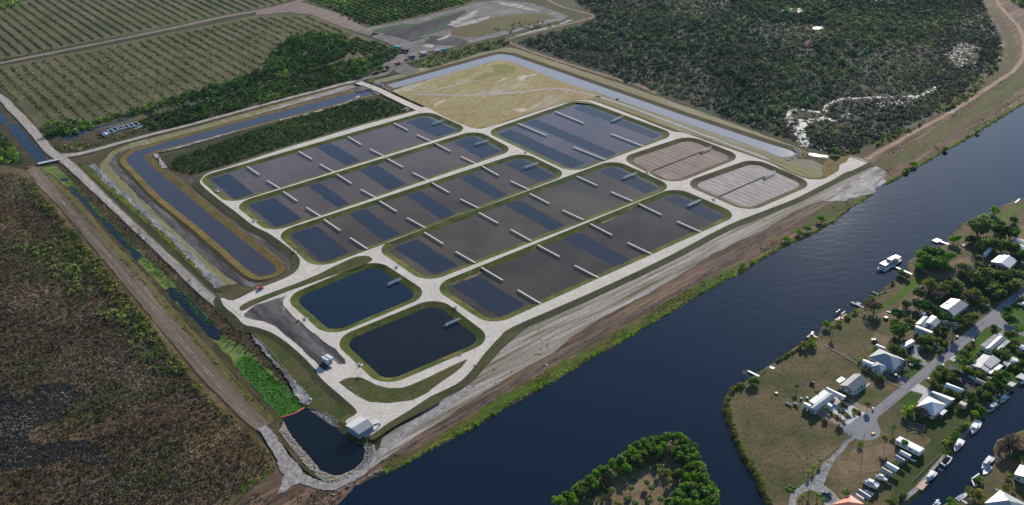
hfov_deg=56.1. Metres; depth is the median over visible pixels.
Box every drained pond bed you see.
[633,141,727,178]
[698,165,798,206]
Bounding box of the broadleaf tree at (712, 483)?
[706,480,717,488]
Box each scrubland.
[0,130,26,164]
[0,165,275,504]
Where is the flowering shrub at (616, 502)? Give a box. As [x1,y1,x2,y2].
[613,500,622,504]
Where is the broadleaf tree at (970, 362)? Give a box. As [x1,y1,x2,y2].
[963,360,973,366]
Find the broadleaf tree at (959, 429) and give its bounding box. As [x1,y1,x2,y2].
[954,427,963,432]
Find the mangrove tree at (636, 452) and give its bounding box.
[632,448,640,455]
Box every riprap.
[252,335,311,403]
[280,430,356,482]
[313,411,374,470]
[331,469,382,495]
[355,88,376,93]
[374,81,389,90]
[784,149,802,160]
[786,149,801,158]
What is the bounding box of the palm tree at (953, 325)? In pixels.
[949,322,959,333]
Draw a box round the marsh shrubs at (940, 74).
[519,0,1001,154]
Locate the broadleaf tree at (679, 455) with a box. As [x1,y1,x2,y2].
[674,450,684,462]
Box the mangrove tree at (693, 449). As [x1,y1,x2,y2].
[690,446,698,455]
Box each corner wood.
[0,0,22,8]
[1011,0,1023,6]
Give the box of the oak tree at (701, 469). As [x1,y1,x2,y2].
[694,464,706,473]
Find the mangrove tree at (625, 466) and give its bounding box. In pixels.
[617,463,631,471]
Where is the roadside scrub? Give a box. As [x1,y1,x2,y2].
[404,37,509,65]
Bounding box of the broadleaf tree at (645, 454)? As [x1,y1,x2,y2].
[641,449,650,460]
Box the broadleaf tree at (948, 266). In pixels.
[938,263,952,271]
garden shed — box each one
[802,402,811,410]
[919,310,926,316]
[1003,361,1010,369]
[1009,357,1019,363]
[1019,345,1023,352]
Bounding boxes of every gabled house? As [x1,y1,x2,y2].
[836,374,867,395]
[940,298,967,319]
[971,354,1002,375]
[991,252,1016,271]
[1012,237,1023,245]
[1014,465,1023,483]
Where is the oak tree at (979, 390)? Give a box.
[975,387,983,393]
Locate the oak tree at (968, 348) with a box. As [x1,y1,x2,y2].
[964,344,973,351]
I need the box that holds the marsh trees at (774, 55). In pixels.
[526,0,955,124]
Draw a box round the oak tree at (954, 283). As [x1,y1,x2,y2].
[944,278,964,288]
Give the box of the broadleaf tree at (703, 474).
[697,472,709,481]
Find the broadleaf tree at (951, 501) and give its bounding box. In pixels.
[946,497,956,504]
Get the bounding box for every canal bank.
[120,85,390,279]
[374,52,808,158]
[375,52,804,157]
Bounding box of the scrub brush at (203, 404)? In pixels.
[0,172,274,504]
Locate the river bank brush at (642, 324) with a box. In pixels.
[382,198,850,465]
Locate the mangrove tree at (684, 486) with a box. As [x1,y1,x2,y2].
[678,481,690,491]
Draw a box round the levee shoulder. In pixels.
[37,165,274,421]
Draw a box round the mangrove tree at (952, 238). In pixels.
[947,236,958,242]
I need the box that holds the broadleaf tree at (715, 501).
[710,497,718,504]
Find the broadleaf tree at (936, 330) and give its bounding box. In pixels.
[932,328,939,333]
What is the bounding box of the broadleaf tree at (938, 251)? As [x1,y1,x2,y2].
[933,247,946,256]
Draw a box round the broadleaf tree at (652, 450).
[647,446,657,455]
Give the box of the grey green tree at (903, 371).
[900,368,909,373]
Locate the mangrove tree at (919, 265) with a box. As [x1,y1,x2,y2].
[914,262,924,269]
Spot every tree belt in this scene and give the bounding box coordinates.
[42,55,302,137]
[139,50,393,129]
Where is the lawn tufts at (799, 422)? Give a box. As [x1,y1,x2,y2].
[736,337,872,490]
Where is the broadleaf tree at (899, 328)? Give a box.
[889,322,909,338]
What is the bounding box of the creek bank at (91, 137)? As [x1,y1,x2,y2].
[52,117,157,147]
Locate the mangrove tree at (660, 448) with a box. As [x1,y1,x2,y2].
[655,445,664,454]
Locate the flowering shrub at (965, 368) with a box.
[962,365,973,374]
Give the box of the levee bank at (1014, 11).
[826,0,1023,185]
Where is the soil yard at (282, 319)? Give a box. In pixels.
[244,296,344,370]
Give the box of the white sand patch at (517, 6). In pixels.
[497,2,538,11]
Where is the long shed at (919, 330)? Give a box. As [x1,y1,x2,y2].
[914,325,933,335]
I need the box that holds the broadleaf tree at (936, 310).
[929,305,943,314]
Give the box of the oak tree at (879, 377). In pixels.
[875,374,885,379]
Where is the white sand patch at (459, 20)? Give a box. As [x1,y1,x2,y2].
[446,11,477,25]
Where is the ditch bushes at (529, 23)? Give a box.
[496,20,559,32]
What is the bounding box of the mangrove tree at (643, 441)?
[640,437,647,445]
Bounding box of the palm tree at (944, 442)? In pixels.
[939,439,950,448]
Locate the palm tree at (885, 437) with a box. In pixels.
[880,434,889,443]
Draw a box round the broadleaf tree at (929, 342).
[920,339,934,345]
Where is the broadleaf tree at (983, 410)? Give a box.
[978,407,987,413]
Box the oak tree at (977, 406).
[972,403,982,409]
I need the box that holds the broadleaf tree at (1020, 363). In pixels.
[1013,358,1023,368]
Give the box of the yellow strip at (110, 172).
[100,87,353,284]
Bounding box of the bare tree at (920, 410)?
[912,405,929,418]
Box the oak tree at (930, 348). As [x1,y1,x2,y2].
[923,344,933,351]
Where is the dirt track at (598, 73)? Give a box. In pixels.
[506,0,657,93]
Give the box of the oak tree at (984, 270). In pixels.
[977,266,992,276]
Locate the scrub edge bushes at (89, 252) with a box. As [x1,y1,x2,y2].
[22,181,251,434]
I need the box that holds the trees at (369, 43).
[340,37,399,57]
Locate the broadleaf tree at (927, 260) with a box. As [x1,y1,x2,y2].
[917,254,936,267]
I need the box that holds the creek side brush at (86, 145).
[55,120,165,150]
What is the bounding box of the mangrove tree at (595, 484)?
[589,476,599,488]
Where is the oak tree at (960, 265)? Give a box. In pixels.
[954,262,965,269]
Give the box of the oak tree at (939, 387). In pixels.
[935,384,944,390]
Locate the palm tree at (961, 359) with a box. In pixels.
[954,355,967,369]
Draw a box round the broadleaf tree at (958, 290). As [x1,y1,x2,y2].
[948,285,963,296]
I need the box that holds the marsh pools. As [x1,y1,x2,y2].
[785,2,1001,149]
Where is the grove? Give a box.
[263,29,358,77]
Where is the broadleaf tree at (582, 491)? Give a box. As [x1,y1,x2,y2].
[576,486,588,499]
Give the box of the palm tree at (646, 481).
[644,479,649,484]
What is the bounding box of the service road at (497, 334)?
[192,100,874,446]
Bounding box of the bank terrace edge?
[400,201,825,451]
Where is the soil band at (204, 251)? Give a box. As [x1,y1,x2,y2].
[110,88,358,286]
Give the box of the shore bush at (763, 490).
[758,488,766,494]
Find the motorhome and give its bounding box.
[983,247,991,256]
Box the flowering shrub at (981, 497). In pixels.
[975,494,986,501]
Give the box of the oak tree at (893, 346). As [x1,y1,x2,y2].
[888,343,899,351]
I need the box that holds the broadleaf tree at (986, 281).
[979,276,996,285]
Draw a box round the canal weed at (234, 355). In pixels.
[42,166,304,418]
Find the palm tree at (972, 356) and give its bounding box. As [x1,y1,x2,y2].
[969,354,976,359]
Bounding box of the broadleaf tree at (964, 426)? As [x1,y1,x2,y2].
[959,424,967,429]
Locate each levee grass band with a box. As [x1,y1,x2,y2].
[852,8,1018,153]
[877,58,1023,170]
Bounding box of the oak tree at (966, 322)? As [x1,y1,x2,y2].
[961,318,971,326]
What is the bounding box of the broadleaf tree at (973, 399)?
[968,396,978,403]
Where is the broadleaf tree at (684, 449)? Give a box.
[677,444,690,454]
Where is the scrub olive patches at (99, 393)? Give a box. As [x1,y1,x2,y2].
[0,200,193,499]
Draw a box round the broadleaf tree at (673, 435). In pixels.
[667,432,678,442]
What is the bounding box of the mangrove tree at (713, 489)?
[705,485,720,494]
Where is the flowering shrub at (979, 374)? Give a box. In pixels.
[973,371,985,377]
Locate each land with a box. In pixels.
[561,440,708,504]
[722,199,1023,504]
[944,430,1023,504]
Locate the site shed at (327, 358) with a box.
[322,354,333,363]
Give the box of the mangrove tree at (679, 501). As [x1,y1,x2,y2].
[673,496,685,504]
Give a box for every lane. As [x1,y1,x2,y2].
[788,462,831,504]
[828,436,853,462]
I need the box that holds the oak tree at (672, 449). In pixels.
[667,444,679,455]
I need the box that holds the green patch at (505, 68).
[473,64,514,80]
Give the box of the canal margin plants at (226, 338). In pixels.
[64,177,278,383]
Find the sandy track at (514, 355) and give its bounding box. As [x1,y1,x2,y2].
[369,166,883,469]
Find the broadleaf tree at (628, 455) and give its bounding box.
[620,451,632,461]
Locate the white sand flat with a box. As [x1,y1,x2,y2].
[818,166,885,201]
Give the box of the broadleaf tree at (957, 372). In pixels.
[949,369,962,377]
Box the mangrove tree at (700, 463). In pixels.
[695,461,706,466]
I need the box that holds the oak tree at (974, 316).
[963,312,979,322]
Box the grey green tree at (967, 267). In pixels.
[961,263,976,272]
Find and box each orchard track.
[259,39,289,68]
[342,43,367,57]
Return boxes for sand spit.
[462,272,481,279]
[601,214,620,223]
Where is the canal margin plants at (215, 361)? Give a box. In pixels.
[45,174,277,418]
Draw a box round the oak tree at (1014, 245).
[1004,240,1020,252]
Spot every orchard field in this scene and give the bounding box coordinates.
[0,0,285,59]
[0,13,403,137]
[308,0,477,26]
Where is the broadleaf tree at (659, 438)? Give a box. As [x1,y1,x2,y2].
[652,435,665,444]
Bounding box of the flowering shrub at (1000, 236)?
[993,233,1005,240]
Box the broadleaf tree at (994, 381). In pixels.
[988,376,1004,388]
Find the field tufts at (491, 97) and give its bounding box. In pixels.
[413,69,556,117]
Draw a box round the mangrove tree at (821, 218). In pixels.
[817,215,826,221]
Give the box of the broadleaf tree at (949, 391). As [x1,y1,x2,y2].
[946,389,953,396]
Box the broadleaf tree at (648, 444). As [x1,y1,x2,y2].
[644,440,656,450]
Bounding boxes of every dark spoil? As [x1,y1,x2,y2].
[382,10,466,41]
[424,36,467,45]
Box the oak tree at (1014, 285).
[1003,278,1022,291]
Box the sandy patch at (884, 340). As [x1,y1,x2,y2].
[872,333,892,345]
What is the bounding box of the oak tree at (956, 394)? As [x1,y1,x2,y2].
[949,391,961,398]
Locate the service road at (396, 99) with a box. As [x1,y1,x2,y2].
[353,81,424,110]
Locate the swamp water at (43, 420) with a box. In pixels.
[0,382,108,470]
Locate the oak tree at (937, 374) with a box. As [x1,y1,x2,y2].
[931,370,942,380]
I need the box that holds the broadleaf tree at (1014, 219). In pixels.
[1009,217,1018,223]
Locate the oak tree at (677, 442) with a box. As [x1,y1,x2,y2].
[670,438,681,447]
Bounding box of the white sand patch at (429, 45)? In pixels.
[423,44,433,47]
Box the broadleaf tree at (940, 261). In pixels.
[933,255,948,268]
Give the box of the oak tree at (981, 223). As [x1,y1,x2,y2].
[967,214,997,233]
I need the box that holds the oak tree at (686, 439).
[682,437,691,444]
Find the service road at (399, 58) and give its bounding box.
[355,54,419,81]
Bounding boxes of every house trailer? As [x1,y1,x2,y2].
[895,436,924,455]
[899,339,914,348]
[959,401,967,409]
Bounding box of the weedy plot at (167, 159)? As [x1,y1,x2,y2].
[157,96,405,175]
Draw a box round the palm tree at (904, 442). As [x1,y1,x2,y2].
[901,439,908,445]
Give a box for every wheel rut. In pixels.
[34,175,256,427]
[35,174,259,426]
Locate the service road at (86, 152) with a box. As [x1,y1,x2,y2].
[59,80,363,157]
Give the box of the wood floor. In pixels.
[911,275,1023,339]
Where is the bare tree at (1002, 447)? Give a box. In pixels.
[994,440,1009,453]
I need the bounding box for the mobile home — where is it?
[810,390,834,414]
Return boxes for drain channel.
[652,152,699,170]
[718,177,762,196]
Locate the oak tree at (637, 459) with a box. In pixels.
[630,454,644,465]
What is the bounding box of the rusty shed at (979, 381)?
[974,378,984,384]
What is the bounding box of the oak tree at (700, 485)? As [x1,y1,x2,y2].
[695,482,706,490]
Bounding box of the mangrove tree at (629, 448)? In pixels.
[626,444,638,452]
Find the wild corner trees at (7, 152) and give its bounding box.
[0,133,23,163]
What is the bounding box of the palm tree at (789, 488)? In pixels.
[784,484,796,496]
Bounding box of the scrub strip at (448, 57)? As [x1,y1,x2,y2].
[407,17,588,67]
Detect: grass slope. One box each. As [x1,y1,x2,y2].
[221,290,253,299]
[250,331,348,420]
[477,165,874,373]
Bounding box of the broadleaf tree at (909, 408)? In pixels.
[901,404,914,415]
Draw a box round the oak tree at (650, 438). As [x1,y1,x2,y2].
[647,435,656,443]
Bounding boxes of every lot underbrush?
[917,267,998,311]
[944,379,997,417]
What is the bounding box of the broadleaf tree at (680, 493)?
[671,488,687,499]
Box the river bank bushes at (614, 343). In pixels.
[382,193,871,472]
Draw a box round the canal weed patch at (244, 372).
[234,355,303,416]
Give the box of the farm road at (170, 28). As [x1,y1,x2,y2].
[0,0,303,63]
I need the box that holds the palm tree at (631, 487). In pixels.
[628,485,633,490]
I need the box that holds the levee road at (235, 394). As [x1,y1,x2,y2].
[26,166,270,432]
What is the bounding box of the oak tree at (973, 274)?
[965,268,982,281]
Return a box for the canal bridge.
[38,158,60,164]
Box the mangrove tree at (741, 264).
[739,262,746,267]
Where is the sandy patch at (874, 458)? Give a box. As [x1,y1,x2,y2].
[845,444,898,476]
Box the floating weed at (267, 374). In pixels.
[238,358,303,414]
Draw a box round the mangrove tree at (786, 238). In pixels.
[782,236,790,240]
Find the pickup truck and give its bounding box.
[889,373,899,378]
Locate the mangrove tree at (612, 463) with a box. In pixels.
[608,458,617,470]
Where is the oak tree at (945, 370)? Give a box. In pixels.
[940,366,948,376]
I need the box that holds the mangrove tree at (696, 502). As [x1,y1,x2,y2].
[692,499,702,504]
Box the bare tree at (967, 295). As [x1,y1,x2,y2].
[962,293,977,300]
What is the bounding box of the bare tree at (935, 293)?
[931,288,945,300]
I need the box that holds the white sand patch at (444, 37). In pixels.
[436,33,451,40]
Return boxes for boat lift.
[940,455,952,467]
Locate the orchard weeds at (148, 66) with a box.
[1,18,321,120]
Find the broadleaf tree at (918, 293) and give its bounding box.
[913,289,926,297]
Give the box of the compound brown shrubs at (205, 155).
[169,137,242,172]
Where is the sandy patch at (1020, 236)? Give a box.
[992,225,1023,240]
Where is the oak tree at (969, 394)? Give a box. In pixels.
[959,389,976,398]
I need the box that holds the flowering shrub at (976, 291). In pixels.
[966,288,982,298]
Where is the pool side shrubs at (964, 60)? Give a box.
[944,43,979,65]
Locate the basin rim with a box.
[279,407,375,482]
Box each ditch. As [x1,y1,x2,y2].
[0,0,293,60]
[516,20,571,35]
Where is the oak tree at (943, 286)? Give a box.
[934,282,951,292]
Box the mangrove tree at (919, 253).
[915,250,926,257]
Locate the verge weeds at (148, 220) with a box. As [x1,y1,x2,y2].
[87,169,209,279]
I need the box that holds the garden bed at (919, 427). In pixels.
[909,422,924,431]
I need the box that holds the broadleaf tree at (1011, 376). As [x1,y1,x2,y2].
[1004,372,1014,380]
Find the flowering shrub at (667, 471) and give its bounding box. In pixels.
[661,467,672,477]
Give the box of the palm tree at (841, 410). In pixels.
[837,408,844,416]
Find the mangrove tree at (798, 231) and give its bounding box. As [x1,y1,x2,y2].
[794,229,803,234]
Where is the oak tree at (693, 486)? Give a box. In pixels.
[687,481,697,490]
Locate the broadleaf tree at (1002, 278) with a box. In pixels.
[993,271,1013,284]
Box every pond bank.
[202,113,462,200]
[239,132,508,228]
[281,155,561,264]
[290,263,421,331]
[339,301,484,381]
[381,162,666,278]
[439,190,731,320]
[491,101,669,169]
[626,138,735,180]
[690,161,807,208]
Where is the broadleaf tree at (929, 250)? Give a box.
[920,245,937,255]
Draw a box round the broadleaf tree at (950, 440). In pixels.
[946,437,954,443]
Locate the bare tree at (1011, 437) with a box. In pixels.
[1002,433,1023,449]
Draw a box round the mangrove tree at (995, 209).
[989,205,1000,213]
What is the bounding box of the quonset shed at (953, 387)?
[944,383,963,394]
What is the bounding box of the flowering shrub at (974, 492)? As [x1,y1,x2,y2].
[964,486,982,497]
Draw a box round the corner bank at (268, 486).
[236,460,352,504]
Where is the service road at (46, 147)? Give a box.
[0,93,214,308]
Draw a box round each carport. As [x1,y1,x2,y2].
[825,387,845,401]
[862,359,873,368]
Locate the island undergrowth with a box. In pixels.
[585,452,689,504]
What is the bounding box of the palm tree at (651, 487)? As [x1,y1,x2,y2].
[648,485,654,490]
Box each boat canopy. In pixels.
[854,494,864,500]
[856,489,871,500]
[881,467,892,475]
[885,462,899,471]
[894,454,905,463]
[899,450,911,461]
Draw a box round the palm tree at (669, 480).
[666,477,672,483]
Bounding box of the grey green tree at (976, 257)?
[968,254,983,262]
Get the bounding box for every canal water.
[0,112,8,123]
[6,123,46,162]
[69,186,142,259]
[126,90,372,276]
[166,287,222,339]
[388,54,793,156]
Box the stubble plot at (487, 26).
[450,13,554,36]
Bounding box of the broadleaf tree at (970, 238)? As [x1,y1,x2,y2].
[964,235,975,242]
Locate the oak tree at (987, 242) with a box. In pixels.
[976,236,999,248]
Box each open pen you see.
[105,129,115,134]
[110,126,123,131]
[118,124,130,128]
[126,122,139,127]
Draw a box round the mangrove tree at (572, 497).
[567,491,578,504]
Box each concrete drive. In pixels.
[883,366,909,384]
[911,384,931,402]
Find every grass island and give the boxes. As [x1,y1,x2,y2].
[239,256,371,310]
[340,359,466,402]
[368,396,440,439]
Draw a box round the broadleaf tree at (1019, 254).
[1009,248,1023,260]
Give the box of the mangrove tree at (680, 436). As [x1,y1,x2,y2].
[678,432,687,443]
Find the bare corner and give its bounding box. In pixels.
[256,2,365,31]
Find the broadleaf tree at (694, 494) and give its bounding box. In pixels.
[688,490,701,501]
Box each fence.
[135,223,242,317]
[984,264,1004,271]
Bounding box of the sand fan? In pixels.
[277,474,299,493]
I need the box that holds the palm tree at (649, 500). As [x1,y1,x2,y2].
[647,498,652,503]
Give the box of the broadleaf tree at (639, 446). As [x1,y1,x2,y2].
[631,441,644,450]
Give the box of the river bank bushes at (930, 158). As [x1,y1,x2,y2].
[886,103,1023,184]
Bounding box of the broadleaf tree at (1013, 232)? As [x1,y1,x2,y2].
[1006,225,1021,236]
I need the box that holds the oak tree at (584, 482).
[576,479,589,488]
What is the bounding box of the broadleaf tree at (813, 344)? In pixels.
[808,340,817,347]
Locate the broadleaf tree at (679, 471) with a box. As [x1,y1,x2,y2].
[673,468,684,477]
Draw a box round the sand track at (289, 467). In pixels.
[257,385,474,489]
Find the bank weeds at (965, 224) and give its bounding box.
[933,202,1017,247]
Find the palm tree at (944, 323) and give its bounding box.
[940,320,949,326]
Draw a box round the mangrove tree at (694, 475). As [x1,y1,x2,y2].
[690,470,701,482]
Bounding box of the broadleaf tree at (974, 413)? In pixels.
[970,410,979,417]
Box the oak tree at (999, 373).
[992,369,1008,377]
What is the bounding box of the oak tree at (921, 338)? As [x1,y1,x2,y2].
[916,335,930,345]
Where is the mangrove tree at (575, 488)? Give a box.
[570,484,579,493]
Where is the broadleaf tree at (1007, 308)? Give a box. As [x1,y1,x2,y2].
[1003,306,1012,313]
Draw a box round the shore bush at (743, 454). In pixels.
[740,452,747,458]
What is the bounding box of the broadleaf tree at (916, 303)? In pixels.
[912,298,925,308]
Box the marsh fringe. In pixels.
[842,45,1003,155]
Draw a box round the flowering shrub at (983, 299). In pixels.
[974,296,990,303]
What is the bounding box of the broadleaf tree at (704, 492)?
[697,486,713,498]
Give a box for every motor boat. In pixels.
[861,478,879,488]
[864,490,874,495]
[873,473,887,481]
[925,469,937,481]
[933,499,940,504]
[954,438,964,451]
[955,492,966,500]
[971,419,981,434]
[981,455,994,469]
[983,465,992,475]
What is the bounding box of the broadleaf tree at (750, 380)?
[747,377,759,384]
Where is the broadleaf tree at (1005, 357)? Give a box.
[999,353,1010,361]
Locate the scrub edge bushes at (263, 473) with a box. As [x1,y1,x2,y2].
[227,441,275,502]
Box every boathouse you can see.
[1008,382,1015,389]
[1015,373,1023,383]
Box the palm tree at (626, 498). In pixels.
[623,495,629,501]
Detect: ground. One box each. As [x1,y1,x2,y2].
[0,0,883,504]
[72,83,408,293]
[359,0,568,69]
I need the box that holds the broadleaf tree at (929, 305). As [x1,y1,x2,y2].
[922,300,935,311]
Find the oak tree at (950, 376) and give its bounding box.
[943,371,957,381]
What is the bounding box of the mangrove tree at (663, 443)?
[657,441,667,448]
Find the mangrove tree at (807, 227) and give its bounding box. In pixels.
[803,225,811,230]
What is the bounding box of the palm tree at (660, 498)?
[657,495,663,501]
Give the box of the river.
[338,105,1023,504]
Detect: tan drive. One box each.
[817,411,841,426]
[845,399,871,412]
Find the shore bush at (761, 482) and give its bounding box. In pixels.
[757,480,764,485]
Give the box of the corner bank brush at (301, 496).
[241,469,374,504]
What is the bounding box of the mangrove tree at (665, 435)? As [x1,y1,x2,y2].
[662,432,668,443]
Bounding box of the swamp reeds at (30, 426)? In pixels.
[0,384,103,466]
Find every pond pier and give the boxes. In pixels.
[323,219,340,230]
[350,237,367,248]
[424,232,443,244]
[455,251,475,262]
[478,212,497,223]
[481,267,502,279]
[510,181,529,189]
[510,229,531,240]
[517,289,541,303]
[518,123,545,135]
[529,193,548,204]
[537,245,559,257]
[554,111,583,122]
[562,210,583,219]
[573,147,605,159]
[574,265,598,277]
[576,176,596,186]
[590,223,611,235]
[610,191,632,200]
[611,133,643,146]
[627,242,651,253]
[638,203,661,215]
[677,221,701,231]
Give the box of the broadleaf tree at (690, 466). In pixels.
[683,461,695,472]
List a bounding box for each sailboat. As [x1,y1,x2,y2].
[988,393,1001,411]
[999,386,1009,402]
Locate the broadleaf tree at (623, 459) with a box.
[616,456,628,466]
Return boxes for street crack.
[880,346,954,411]
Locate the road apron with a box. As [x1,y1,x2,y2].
[384,63,418,73]
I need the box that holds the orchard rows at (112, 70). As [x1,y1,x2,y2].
[0,16,349,120]
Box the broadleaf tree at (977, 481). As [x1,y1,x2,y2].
[972,478,980,484]
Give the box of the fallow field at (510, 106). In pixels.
[393,59,597,128]
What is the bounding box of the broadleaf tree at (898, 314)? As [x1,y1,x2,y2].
[891,307,906,318]
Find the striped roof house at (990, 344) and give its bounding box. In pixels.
[980,334,1005,353]
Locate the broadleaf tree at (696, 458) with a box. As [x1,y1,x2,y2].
[691,453,701,462]
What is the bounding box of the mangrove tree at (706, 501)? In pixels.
[700,496,712,504]
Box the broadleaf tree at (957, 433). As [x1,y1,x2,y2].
[951,431,960,436]
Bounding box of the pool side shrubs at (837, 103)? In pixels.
[786,87,936,144]
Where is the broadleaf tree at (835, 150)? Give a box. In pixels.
[829,147,840,154]
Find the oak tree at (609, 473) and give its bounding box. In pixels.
[602,468,616,478]
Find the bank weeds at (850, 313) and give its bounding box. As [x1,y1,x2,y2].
[756,277,907,372]
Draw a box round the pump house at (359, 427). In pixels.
[345,416,379,438]
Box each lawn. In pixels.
[875,277,926,313]
[889,400,978,504]
[899,391,921,404]
[900,362,924,377]
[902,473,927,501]
[951,327,1023,391]
[992,205,1023,225]
[1002,296,1023,330]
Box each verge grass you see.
[821,156,848,177]
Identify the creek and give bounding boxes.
[60,116,130,139]
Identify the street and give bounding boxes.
[842,285,1023,440]
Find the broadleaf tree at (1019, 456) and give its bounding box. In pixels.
[1012,449,1023,461]
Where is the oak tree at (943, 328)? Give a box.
[939,326,947,330]
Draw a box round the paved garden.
[822,397,865,424]
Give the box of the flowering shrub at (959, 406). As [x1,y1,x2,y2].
[954,404,962,411]
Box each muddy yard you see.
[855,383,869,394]
[947,366,989,398]
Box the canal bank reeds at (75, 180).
[66,170,297,398]
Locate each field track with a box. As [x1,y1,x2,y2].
[412,88,599,97]
[424,75,493,92]
[595,96,768,159]
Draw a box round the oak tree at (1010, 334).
[1003,330,1018,338]
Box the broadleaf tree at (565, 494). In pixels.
[562,490,570,500]
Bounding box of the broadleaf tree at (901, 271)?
[897,269,905,274]
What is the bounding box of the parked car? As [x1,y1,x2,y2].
[821,490,832,496]
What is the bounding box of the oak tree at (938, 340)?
[934,337,941,342]
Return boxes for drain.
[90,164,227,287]
[255,85,355,113]
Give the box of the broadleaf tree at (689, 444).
[684,441,697,450]
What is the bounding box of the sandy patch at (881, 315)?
[874,288,928,319]
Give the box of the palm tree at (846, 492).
[841,488,849,495]
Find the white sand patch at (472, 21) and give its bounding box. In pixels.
[453,16,489,26]
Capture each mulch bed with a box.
[827,411,843,422]
[842,411,851,419]
[852,409,861,415]
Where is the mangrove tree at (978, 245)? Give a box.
[973,242,984,249]
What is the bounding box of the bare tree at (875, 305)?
[862,299,882,312]
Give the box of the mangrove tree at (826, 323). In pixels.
[822,320,831,326]
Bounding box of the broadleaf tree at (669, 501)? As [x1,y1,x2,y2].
[662,497,676,504]
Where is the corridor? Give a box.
[0,104,293,458]
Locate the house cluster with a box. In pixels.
[916,315,940,330]
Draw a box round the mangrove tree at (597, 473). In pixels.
[591,469,602,478]
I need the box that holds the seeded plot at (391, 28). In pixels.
[371,12,458,37]
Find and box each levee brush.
[884,96,1019,174]
[889,79,1004,153]
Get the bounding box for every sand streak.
[153,153,166,167]
[162,130,239,151]
[280,96,359,119]
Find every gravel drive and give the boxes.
[814,485,839,504]
[911,345,947,365]
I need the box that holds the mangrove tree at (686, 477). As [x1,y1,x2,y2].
[682,471,693,482]
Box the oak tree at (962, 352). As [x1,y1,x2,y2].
[958,350,968,356]
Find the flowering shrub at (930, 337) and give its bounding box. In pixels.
[926,333,935,341]
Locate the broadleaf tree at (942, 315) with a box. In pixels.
[936,311,950,319]
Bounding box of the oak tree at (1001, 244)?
[989,238,1011,251]
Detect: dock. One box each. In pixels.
[834,313,846,320]
[850,301,863,307]
[883,261,911,274]
[917,479,928,489]
[928,455,945,470]
[931,238,949,244]
[955,426,970,440]
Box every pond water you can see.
[209,116,456,198]
[247,136,501,226]
[289,159,554,261]
[299,269,413,328]
[349,307,475,377]
[389,166,659,275]
[448,194,723,317]
[497,104,662,168]
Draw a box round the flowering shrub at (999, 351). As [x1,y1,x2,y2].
[995,349,1006,355]
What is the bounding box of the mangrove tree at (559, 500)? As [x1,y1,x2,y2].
[551,495,566,504]
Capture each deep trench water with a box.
[211,174,252,198]
[249,198,300,226]
[291,226,347,261]
[309,183,348,206]
[318,143,360,164]
[350,209,399,240]
[360,165,405,189]
[395,239,456,273]
[407,117,455,135]
[407,191,454,218]
[453,276,522,315]
[454,136,500,157]
[461,174,506,198]
[499,130,583,167]
[506,159,553,180]
[506,200,564,230]
[526,119,615,156]
[566,233,628,265]
[574,105,660,137]
[601,167,657,192]
[665,195,722,220]
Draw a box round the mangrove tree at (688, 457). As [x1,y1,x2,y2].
[683,453,696,462]
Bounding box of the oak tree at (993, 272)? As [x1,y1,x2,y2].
[983,268,1005,280]
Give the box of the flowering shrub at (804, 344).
[800,341,810,347]
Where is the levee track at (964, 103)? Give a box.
[865,0,1023,159]
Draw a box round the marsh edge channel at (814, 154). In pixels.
[808,153,827,157]
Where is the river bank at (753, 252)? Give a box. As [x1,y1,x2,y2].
[332,194,872,504]
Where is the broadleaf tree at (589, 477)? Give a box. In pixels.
[585,474,599,484]
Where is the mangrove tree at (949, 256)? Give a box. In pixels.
[942,251,955,261]
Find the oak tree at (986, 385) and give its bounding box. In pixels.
[981,381,997,392]
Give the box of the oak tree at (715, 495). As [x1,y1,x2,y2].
[705,493,719,502]
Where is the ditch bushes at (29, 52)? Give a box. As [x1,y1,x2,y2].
[4,48,52,58]
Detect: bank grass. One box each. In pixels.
[303,403,316,409]
[382,266,739,468]
[805,198,859,225]
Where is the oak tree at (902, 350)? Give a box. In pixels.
[897,346,907,355]
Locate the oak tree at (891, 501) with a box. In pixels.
[884,497,897,504]
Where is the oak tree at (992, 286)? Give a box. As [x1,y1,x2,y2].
[985,282,1002,291]
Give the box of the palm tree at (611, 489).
[609,487,614,492]
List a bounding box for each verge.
[83,163,211,283]
[267,419,328,482]
[368,72,396,82]
[374,47,792,145]
[597,95,822,177]
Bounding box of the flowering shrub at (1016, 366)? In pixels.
[1009,364,1022,370]
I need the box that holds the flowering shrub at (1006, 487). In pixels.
[1001,483,1015,490]
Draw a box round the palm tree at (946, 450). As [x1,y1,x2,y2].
[942,447,950,455]
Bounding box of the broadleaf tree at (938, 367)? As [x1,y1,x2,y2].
[936,364,946,370]
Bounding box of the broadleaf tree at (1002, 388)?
[998,384,1010,392]
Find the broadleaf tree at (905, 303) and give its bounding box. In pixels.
[902,300,911,306]
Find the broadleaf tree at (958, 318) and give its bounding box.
[952,314,964,324]
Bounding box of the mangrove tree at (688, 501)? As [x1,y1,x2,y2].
[683,498,693,504]
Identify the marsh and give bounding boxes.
[516,0,1002,154]
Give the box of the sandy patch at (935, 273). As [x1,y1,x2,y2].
[920,256,972,279]
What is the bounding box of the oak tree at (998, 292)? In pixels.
[991,287,1007,297]
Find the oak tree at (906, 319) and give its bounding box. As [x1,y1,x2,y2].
[904,317,912,322]
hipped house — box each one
[832,495,863,504]
[868,349,904,374]
[916,391,954,419]
[985,490,1023,504]
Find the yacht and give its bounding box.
[877,255,901,270]
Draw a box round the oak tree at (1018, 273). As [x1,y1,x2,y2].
[1005,268,1022,277]
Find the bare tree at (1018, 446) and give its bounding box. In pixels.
[1003,441,1023,455]

